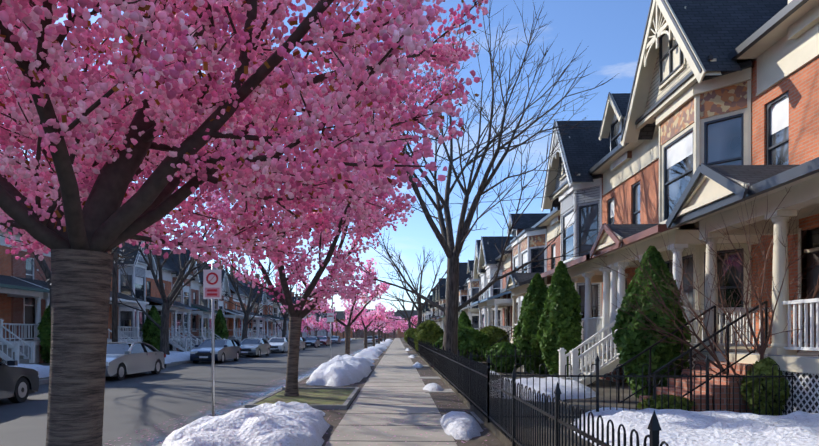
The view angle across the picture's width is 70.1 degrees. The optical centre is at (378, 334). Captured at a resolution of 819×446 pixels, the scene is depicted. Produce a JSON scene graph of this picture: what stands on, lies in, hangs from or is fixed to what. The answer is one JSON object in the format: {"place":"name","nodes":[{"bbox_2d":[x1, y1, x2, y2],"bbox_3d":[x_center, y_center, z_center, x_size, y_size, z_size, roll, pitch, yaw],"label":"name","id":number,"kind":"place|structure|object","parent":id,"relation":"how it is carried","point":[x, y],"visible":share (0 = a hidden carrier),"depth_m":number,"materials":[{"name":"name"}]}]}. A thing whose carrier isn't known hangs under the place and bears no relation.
{"place":"outdoors","nodes":[
{"label":"outdoors","id":0,"kind":"place"},
{"bbox_2d":[0,338,386,445],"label":"road","id":1,"kind":"structure","parent":0,"point":[165,399],"depth_m":16.90,"materials":[{"name":"grey asphalt"}]},
{"bbox_2d":[0,360,38,401],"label":"dark car","id":2,"kind":"object","parent":1,"relation":"on","point":[19,384],"visible":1,"depth_m":15.21,"materials":[{"name":"black metal"}]},
{"bbox_2d":[105,342,165,379],"bbox_3d":[-10.915,1.067,24.595,2.050,1.474,5.422,0,0,2],"label":"silver car","id":3,"kind":"object","parent":1,"relation":"on","point":[122,360],"visible":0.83,"depth_m":24.13,"materials":[{"name":"grey metal"}]},
{"bbox_2d":[39,338,377,445],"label":"kerbs","id":4,"kind":"structure","parent":1,"relation":"on","point":[43,381],"depth_m":21.02,"materials":[{"name":"grey concrete"}]},
{"bbox_2d":[190,339,240,362],"bbox_3d":[-10.479,1.067,37.787,2.050,1.474,5.222,0,0,2],"label":"blue car","id":5,"kind":"object","parent":1,"relation":"on","point":[226,349],"visible":0.92,"depth_m":36.55,"materials":[{"name":"blue"}]},
{"bbox_2d":[109,352,352,445],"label":"fallen petals","id":6,"kind":"object","parent":1,"relation":"on","point":[205,409],"depth_m":13.93,"materials":[{"name":"pink plant"}]},
{"bbox_2d":[240,338,270,356],"bbox_3d":[-10.166,1.067,47.282,2.050,1.474,5.222,0,0,2],"label":"silver car","id":7,"kind":"object","parent":1,"relation":"on","point":[257,347],"visible":0.75,"depth_m":46.22,"materials":[{"name":"grey metal"}]},
{"bbox_2d":[268,337,287,352],"bbox_3d":[-9.836,1.067,57.277,2.050,1.474,5.222,0,0,2],"label":"white car","id":8,"kind":"object","parent":1,"relation":"on","point":[279,344],"visible":0.69,"depth_m":55.80,"materials":[{"name":"white metal"}]},
{"bbox_2d":[288,337,305,349],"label":"grey car","id":9,"kind":"object","parent":1,"relation":"on","point":[302,342],"visible":0.29,"depth_m":66.85,"materials":[{"name":"grey metal"}]},
{"bbox_2d":[305,337,320,347],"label":"dark car","id":10,"kind":"object","parent":1,"relation":"on","point":[313,341],"visible":0.88,"depth_m":77.85,"materials":[{"name":"black"}]},
{"bbox_2d":[318,336,329,345],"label":"red car","id":11,"kind":"object","parent":1,"relation":"on","point":[324,340],"visible":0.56,"depth_m":90.06,"materials":[{"name":"red metal"}]},
{"bbox_2d":[331,336,340,343],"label":"silver car","id":12,"kind":"object","parent":1,"relation":"on","point":[335,339],"visible":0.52,"depth_m":107.12,"materials":[{"name":"grey metal"}]},
{"bbox_2d":[367,337,375,343],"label":"white car","id":13,"kind":"object","parent":1,"relation":"on","point":[369,340],"visible":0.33,"depth_m":95.45,"materials":[{"name":"white metal"}]},
{"bbox_2d":[39,338,362,403],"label":"verge ground","id":14,"kind":"structure","parent":0,"point":[189,360],"depth_m":22.29,"materials":[{"name":"green plant"}]},
{"bbox_2d":[37,303,50,362],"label":"cedar","id":15,"kind":"object","parent":14,"relation":"on","point":[44,328],"depth_m":32.93,"materials":[{"name":"green plant"}]},
{"bbox_2d":[0,59,145,314],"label":"bare tree","id":16,"kind":"object","parent":14,"relation":"on","point":[44,267],"visible":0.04,"depth_m":24.98,"materials":[{"name":"brown plant"}]},
{"bbox_2d":[141,306,160,351],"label":"cedar","id":17,"kind":"object","parent":14,"relation":"on","point":[147,329],"depth_m":47.04,"materials":[{"name":"green plant"}]},
{"bbox_2d":[110,178,237,354],"bbox_3d":[-12.370,-4.502,36.855,12.651,12.639,10.240,0,0,-37],"label":"bare tree","id":18,"kind":"object","parent":14,"relation":"on","point":[169,300],"visible":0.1,"depth_m":36.30,"materials":[{"name":"brown plant"}]},
{"bbox_2d":[203,263,220,416],"bbox_3d":[-2.932,0.225,10.309,0.320,2.970,0.090,0,0,2],"label":"sign post","id":19,"kind":"object","parent":14,"relation":"on","point":[212,284],"visible":0.94,"depth_m":10.29,"materials":[{"name":"silver metal"}]},
{"bbox_2d":[211,309,228,338],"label":"cedar","id":20,"kind":"object","parent":14,"relation":"on","point":[219,318],"depth_m":64.07,"materials":[{"name":"green plant"}]},
{"bbox_2d":[112,246,332,343],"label":"utility poles","id":21,"kind":"object","parent":14,"relation":"on","point":[115,302],"visible":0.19,"depth_m":27.25,"materials":[{"name":"brown wood"}]},
{"bbox_2d":[197,256,252,342],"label":"house","id":22,"kind":"structure","parent":14,"relation":"on","point":[222,305],"depth_m":73.84,"materials":[{"name":"grey brick"}]},
{"bbox_2d":[0,0,482,445],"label":"cherry","id":23,"kind":"object","parent":14,"relation":"on","point":[101,223],"visible":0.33,"depth_m":4.79,"materials":[{"name":"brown plant"}]},
{"bbox_2d":[0,0,488,272],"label":"cherry blossoms","id":24,"kind":"object","parent":23,"relation":"attached to","point":[151,62],"visible":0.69,"depth_m":4.72,"materials":[{"name":"pink plant"}]},
{"bbox_2d":[217,248,286,341],"bbox_3d":[-11.977,-4.107,54.828,7.950,11.873,10.232,0,0,2],"label":"bare tree","id":25,"kind":"object","parent":14,"relation":"on","point":[247,311],"visible":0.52,"depth_m":55.34,"materials":[{"name":"brown plant"}]},
{"bbox_2d":[257,257,319,337],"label":"bare tree","id":26,"kind":"object","parent":14,"relation":"on","point":[285,315],"visible":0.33,"depth_m":74.19,"materials":[{"name":"brown plant"}]},
{"bbox_2d":[327,312,333,359],"bbox_3d":[-2.297,0.335,28.006,0.320,2.750,0.078,0,0,2],"label":"sign post","id":27,"kind":"object","parent":14,"relation":"on","point":[330,317],"visible":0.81,"depth_m":27.97,"materials":[{"name":"silver metal"}]},
{"bbox_2d":[327,309,417,337],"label":"block","id":28,"kind":"structure","parent":14,"relation":"on","point":[340,315],"depth_m":262.62,"materials":[{"name":"red brick"}]},
{"bbox_2d":[6,338,818,445],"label":"snow banks","id":29,"kind":"object","parent":14,"relation":"on","point":[279,423],"visible":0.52,"depth_m":7.97,"materials":[{"name":"white snow"}]},
{"bbox_2d":[402,285,441,343],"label":"house","id":30,"kind":"structure","parent":14,"relation":"on","point":[440,303],"depth_m":104.99,"materials":[{"name":"brick"}]},
{"bbox_2d":[403,278,445,344],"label":"house","id":31,"kind":"structure","parent":14,"relation":"on","point":[441,294],"depth_m":96.35,"materials":[{"name":"brick"}]},
{"bbox_2d":[422,302,430,322],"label":"house","id":32,"kind":"structure","parent":14,"relation":"on","point":[427,310],"depth_m":145.54,"materials":[{"name":"white brick"}]},
{"bbox_2d":[425,296,434,320],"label":"house","id":33,"kind":"structure","parent":14,"relation":"on","point":[430,298],"depth_m":129.17,"materials":[{"name":"brick"}]},
{"bbox_2d":[429,288,438,320],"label":"house","id":34,"kind":"structure","parent":14,"relation":"on","point":[437,309],"depth_m":113.30,"materials":[{"name":"brick"}]},
{"bbox_2d":[437,277,446,330],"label":"house","id":35,"kind":"structure","parent":14,"relation":"on","point":[442,323],"depth_m":88.01,"materials":[{"name":"brick"}]},
{"bbox_2d":[405,260,480,348],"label":"house","id":36,"kind":"structure","parent":14,"relation":"on","point":[474,286],"depth_m":61.31,"materials":[{"name":"brick"}]},
{"bbox_2d":[302,1,617,354],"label":"bare tree","id":37,"kind":"object","parent":14,"relation":"on","point":[452,251],"visible":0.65,"depth_m":23.58,"materials":[{"name":"brown plant"}]},
{"bbox_2d":[410,240,510,350],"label":"house","id":38,"kind":"structure","parent":14,"relation":"on","point":[481,273],"depth_m":54.54,"materials":[{"name":"brick"}]},
{"bbox_2d":[459,262,469,311],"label":"house","id":39,"kind":"structure","parent":14,"relation":"on","point":[463,287],"depth_m":72.52,"materials":[{"name":"grey brick"}]},
{"bbox_2d":[415,213,548,356],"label":"house","id":40,"kind":"structure","parent":14,"relation":"on","point":[527,220],"depth_m":41.56,"materials":[{"name":"beige brick"}]},
{"bbox_2d":[410,206,560,366],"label":"house","id":41,"kind":"structure","parent":14,"relation":"on","point":[542,233],"depth_m":32.56,"materials":[{"name":"white brick"}]},
{"bbox_2d":[471,236,512,338],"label":"house","id":42,"kind":"structure","parent":14,"relation":"on","point":[488,264],"depth_m":48.02,"materials":[{"name":"grey brick"}]},
{"bbox_2d":[418,92,658,378],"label":"house","id":43,"kind":"structure","parent":14,"relation":"on","point":[614,179],"depth_m":23.49,"materials":[{"name":"orange brick"}]},
{"bbox_2d":[22,147,584,299],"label":"wires","id":44,"kind":"object","parent":43,"relation":"attached to","point":[458,203],"visible":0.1,"depth_m":25.23,"materials":[{"name":"black plastic"}]},
{"bbox_2d":[424,0,818,392],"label":"house","id":45,"kind":"structure","parent":14,"relation":"on","point":[725,82],"depth_m":14.50,"materials":[{"name":"orange brick"}]},
{"bbox_2d":[470,157,818,423],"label":"house","id":46,"kind":"structure","parent":14,"relation":"on","point":[710,193],"depth_m":10.49,"materials":[{"name":"white wood"}]},
{"bbox_2d":[301,315,314,336],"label":"cherry","id":47,"kind":"object","parent":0,"point":[305,322],"depth_m":88.15,"materials":[{"name":"pink plant"}]},
{"bbox_2d":[309,317,323,336],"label":"cherry","id":48,"kind":"object","parent":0,"point":[315,323],"depth_m":104.26,"materials":[{"name":"pink plant"}]},
{"bbox_2d":[318,318,331,335],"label":"cherry","id":49,"kind":"object","parent":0,"point":[325,325],"depth_m":120.20,"materials":[{"name":"pink plant"}]},
{"bbox_2d":[1,0,650,311],"label":"sky","id":50,"kind":"structure","parent":0,"point":[611,32],"materials":[{"name":"blue"}]},
{"bbox_2d":[280,258,389,354],"bbox_3d":[-2.312,-1.164,32.632,5.751,5.957,4.111,0,0,29],"label":"cherry","id":51,"kind":"object","parent":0,"point":[362,298],"depth_m":31.94,"materials":[{"name":"pink plant"}]},
{"bbox_2d":[331,321,344,335],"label":"cherry","id":52,"kind":"object","parent":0,"point":[335,328],"depth_m":138.00,"materials":[{"name":"pink plant"}]},
{"bbox_2d":[36,337,641,445],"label":"yard ground","id":53,"kind":"structure","parent":0,"point":[447,403],"depth_m":12.60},
{"bbox_2d":[0,227,49,363],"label":"house","id":54,"kind":"structure","parent":53,"relation":"on","point":[20,350],"depth_m":32.35,"materials":[{"name":"white wood"}]},
{"bbox_2d":[11,232,50,362],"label":"house","id":55,"kind":"structure","parent":53,"relation":"on","point":[23,310],"depth_m":34.69,"materials":[{"name":"red brick"}]},
{"bbox_2d":[61,200,148,343],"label":"house","id":56,"kind":"structure","parent":53,"relation":"on","point":[135,330],"depth_m":44.76,"materials":[{"name":"grey wood"}]},
{"bbox_2d":[108,235,192,351],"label":"house","id":57,"kind":"structure","parent":53,"relation":"on","point":[141,280],"depth_m":48.01,"materials":[{"name":"orange brick"}]},
{"bbox_2d":[152,248,202,350],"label":"house","id":58,"kind":"structure","parent":53,"relation":"on","point":[170,272],"depth_m":57.77,"materials":[{"name":"orange brick"}]},
{"bbox_2d":[151,244,225,345],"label":"house","id":59,"kind":"structure","parent":53,"relation":"on","point":[201,321],"depth_m":65.17,"materials":[{"name":"grey brick"}]},
{"bbox_2d":[214,261,263,337],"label":"house","id":60,"kind":"structure","parent":53,"relation":"on","point":[233,307],"depth_m":79.73,"materials":[{"name":"orange brick"}]},
{"bbox_2d":[221,264,273,340],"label":"house","id":61,"kind":"structure","parent":53,"relation":"on","point":[260,324],"depth_m":88.64,"materials":[{"name":"orange brick"}]},
{"bbox_2d":[227,266,280,339],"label":"house","id":62,"kind":"structure","parent":53,"relation":"on","point":[241,283],"depth_m":94.11,"materials":[{"name":"grey brick"}]},
{"bbox_2d":[243,269,286,337],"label":"house","id":63,"kind":"structure","parent":53,"relation":"on","point":[276,312],"depth_m":101.89,"materials":[{"name":"grey brick"}]},
{"bbox_2d":[255,274,288,337],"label":"house","id":64,"kind":"structure","parent":53,"relation":"on","point":[282,309],"depth_m":107.56,"materials":[{"name":"orange brick"}]},
{"bbox_2d":[277,285,310,337],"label":"house","id":65,"kind":"structure","parent":53,"relation":"on","point":[293,298],"depth_m":120.59,"materials":[{"name":"orange brick"}]},
{"bbox_2d":[277,283,312,336],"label":"house","id":66,"kind":"structure","parent":53,"relation":"on","point":[306,327],"depth_m":128.82,"materials":[{"name":"red brick"}]},
{"bbox_2d":[245,387,358,409],"bbox_3d":[-1.753,1.610,14.940,2.250,0.100,4.300,0,0,2],"label":"tree pit","id":67,"kind":"object","parent":53,"relation":"on","point":[337,398],"visible":0.71,"depth_m":14.68,"materials":[{"name":"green plant"}]},
{"bbox_2d":[292,292,321,336],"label":"house","id":68,"kind":"structure","parent":53,"relation":"on","point":[309,331],"depth_m":144.68,"materials":[{"name":"grey brick"}]},
{"bbox_2d":[295,294,323,335],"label":"house","id":69,"kind":"structure","parent":53,"relation":"on","point":[314,317],"depth_m":150.37,"materials":[{"name":"orange brick"}]},
{"bbox_2d":[304,315,317,336],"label":"house","id":70,"kind":"structure","parent":53,"relation":"on","point":[312,332],"depth_m":139.00,"materials":[{"name":"grey brick"}]},
{"bbox_2d":[298,296,325,335],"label":"house","id":71,"kind":"structure","parent":53,"relation":"on","point":[318,315],"depth_m":158.61,"materials":[{"name":"grey brick"}]},
{"bbox_2d":[173,24,454,396],"bbox_3d":[-2.204,-2.467,14.751,7.719,8.577,7.959,0,0,-10],"label":"cherry wood","id":72,"kind":"object","parent":53,"relation":"on","point":[297,316],"visible":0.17,"depth_m":15.12,"materials":[{"name":"brown plant"}]},
{"bbox_2d":[172,11,461,309],"bbox_3d":[-2.256,-3.683,15.129,8.489,6.250,8.003,0,0,2],"label":"cherry blossom tree","id":73,"kind":"object","parent":72,"relation":"attached to","point":[398,204],"visible":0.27,"depth_m":14.76,"materials":[{"name":"pink plant"}]},
{"bbox_2d":[194,67,448,307],"bbox_3d":[-2.159,-3.662,14.793,7.638,5.987,7.903,0,0,-9],"label":"cherry blossom bronze","id":74,"kind":"object","parent":72,"relation":"attached to","point":[340,218],"visible":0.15,"depth_m":14.67,"materials":[{"name":"brown plant"}]},
{"bbox_2d":[315,305,329,335],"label":"house","id":75,"kind":"structure","parent":53,"relation":"on","point":[324,330],"depth_m":166.48,"materials":[{"name":"grey brick"}]},
{"bbox_2d":[302,354,488,445],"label":"petal litter","id":76,"kind":"object","parent":53,"relation":"on","point":[394,411],"visible":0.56,"depth_m":11.29,"materials":[{"name":"pink plant"}]},
{"bbox_2d":[404,328,415,341],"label":"bush","id":77,"kind":"object","parent":53,"relation":"on","point":[409,333],"visible":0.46,"depth_m":89.75,"materials":[{"name":"green plant"}]},
{"bbox_2d":[392,284,430,327],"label":"bare tree","id":78,"kind":"object","parent":53,"relation":"on","point":[412,310],"visible":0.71,"depth_m":99.35,"materials":[{"name":"brown plant"}]},
{"bbox_2d":[381,236,466,327],"bbox_3d":[4.062,-4.193,60.048,7.180,11.857,9.459,0,0,-31],"label":"bare tree","id":79,"kind":"object","parent":53,"relation":"on","point":[419,309],"visible":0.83,"depth_m":60.00,"materials":[{"name":"brown plant"}]},
{"bbox_2d":[414,320,443,350],"bbox_3d":[3.808,0.234,43.035,2.438,2.604,2.451,0,0,2],"label":"bush","id":80,"kind":"object","parent":53,"relation":"on","point":[433,330],"depth_m":42.39,"materials":[{"name":"green plant"}]},
{"bbox_2d":[432,326,489,362],"bbox_3d":[4.078,0.565,28.706,2.987,1.932,3.087,0,0,2],"label":"bush","id":81,"kind":"object","parent":53,"relation":"on","point":[478,341],"depth_m":27.89,"materials":[{"name":"green plant"}]},
{"bbox_2d":[458,311,472,327],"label":"cedar","id":82,"kind":"object","parent":53,"relation":"on","point":[464,319],"visible":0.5,"depth_m":41.48,"materials":[{"name":"green plant"}]},
{"bbox_2d":[480,325,510,360],"bbox_3d":[5.894,0.538,30.776,2.276,2.033,2.292,0,0,2],"label":"bush","id":83,"kind":"object","parent":53,"relation":"on","point":[495,334],"visible":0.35,"depth_m":30.11,"materials":[{"name":"green plant"}]},
{"bbox_2d":[485,341,522,372],"bbox_3d":[4.796,0.882,22.117,1.514,1.238,1.478,0,0,2],"label":"shrub","id":84,"kind":"object","parent":53,"relation":"on","point":[507,348],"depth_m":21.62,"materials":[{"name":"green plant"}]},
{"bbox_2d":[512,273,548,373],"bbox_3d":[5.840,-0.369,21.300,1.778,3.774,1.768,0,0,2],"label":"cedar","id":85,"kind":"object","parent":53,"relation":"on","point":[531,308],"depth_m":20.99,"materials":[{"name":"green plant"}]},
{"bbox_2d":[535,261,582,377],"bbox_3d":[5.825,-0.414,18.602,1.474,3.873,1.465,0,0,2],"label":"cedar","id":86,"kind":"object","parent":53,"relation":"on","point":[562,292],"depth_m":18.29,"materials":[{"name":"green plant"}]},
{"bbox_2d":[407,337,818,445],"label":"iron fences","id":87,"kind":"object","parent":53,"relation":"on","point":[470,380],"visible":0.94,"depth_m":9.62,"materials":[{"name":"black metal"}]},
{"bbox_2d":[611,246,691,397],"bbox_3d":[6.093,-0.247,13.017,1.584,3.486,1.651,0,0,2],"label":"cedar","id":88,"kind":"object","parent":53,"relation":"on","point":[663,354],"depth_m":12.63,"materials":[{"name":"green plant"}]},
{"bbox_2d":[637,394,695,410],"bbox_3d":[5.284,1.289,10.624,0.954,0.394,0.984,0,0,2],"label":"shrub","id":89,"kind":"object","parent":53,"relation":"on","point":[665,402],"visible":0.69,"depth_m":10.42,"materials":[{"name":"green plant"}]},
{"bbox_2d":[589,186,818,384],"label":"bare shrub","id":90,"kind":"object","parent":53,"relation":"on","point":[761,351],"visible":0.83,"depth_m":10.40,"materials":[{"name":"brown plant"}]},
{"bbox_2d":[741,357,789,415],"bbox_3d":[6.819,0.932,10.134,0.915,1.080,0.886,0,0,2],"label":"shrub","id":91,"kind":"object","parent":53,"relation":"on","point":[763,366],"depth_m":9.96,"materials":[{"name":"green plant"}]},
{"bbox_2d":[336,322,347,338],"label":"cherry","id":92,"kind":"object","parent":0,"point":[339,325],"depth_m":156.22,"materials":[{"name":"pink plant"}]},
{"bbox_2d":[351,320,363,338],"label":"cherry","id":93,"kind":"object","parent":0,"point":[356,327],"depth_m":200.01,"materials":[{"name":"pink plant"}]},
{"bbox_2d":[337,286,389,348],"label":"cherry","id":94,"kind":"object","parent":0,"point":[378,313],"depth_m":49.65,"materials":[{"name":"pink plant"}]},
{"bbox_2d":[359,302,401,345],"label":"cherry","id":95,"kind":"object","parent":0,"point":[376,325],"depth_m":67.64,"materials":[{"name":"pink plant"}]},
{"bbox_2d":[370,309,393,343],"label":"cherry","id":96,"kind":"object","parent":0,"point":[386,328],"depth_m":85.84,"materials":[{"name":"pink plant"}]},
{"bbox_2d":[375,311,393,341],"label":"cherry","id":97,"kind":"object","parent":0,"point":[383,326],"depth_m":103.84,"materials":[{"name":"pink plant"}]},
{"bbox_2d":[325,338,456,445],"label":"sidewalk","id":98,"kind":"structure","parent":0,"point":[395,361],"depth_m":12.19,"materials":[{"name":"grey concrete"}]},
{"bbox_2d":[392,317,404,338],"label":"cherry","id":99,"kind":"object","parent":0,"point":[397,324],"depth_m":209.47,"materials":[{"name":"pink plant"}]},
{"bbox_2d":[399,318,407,335],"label":"cherry","id":100,"kind":"object","parent":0,"point":[402,329],"depth_m":219.15,"materials":[{"name":"pink plant"}]},
{"bbox_2d":[404,315,417,329],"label":"cherry","id":101,"kind":"object","parent":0,"point":[411,319],"depth_m":204.99,"materials":[{"name":"pink plant"}]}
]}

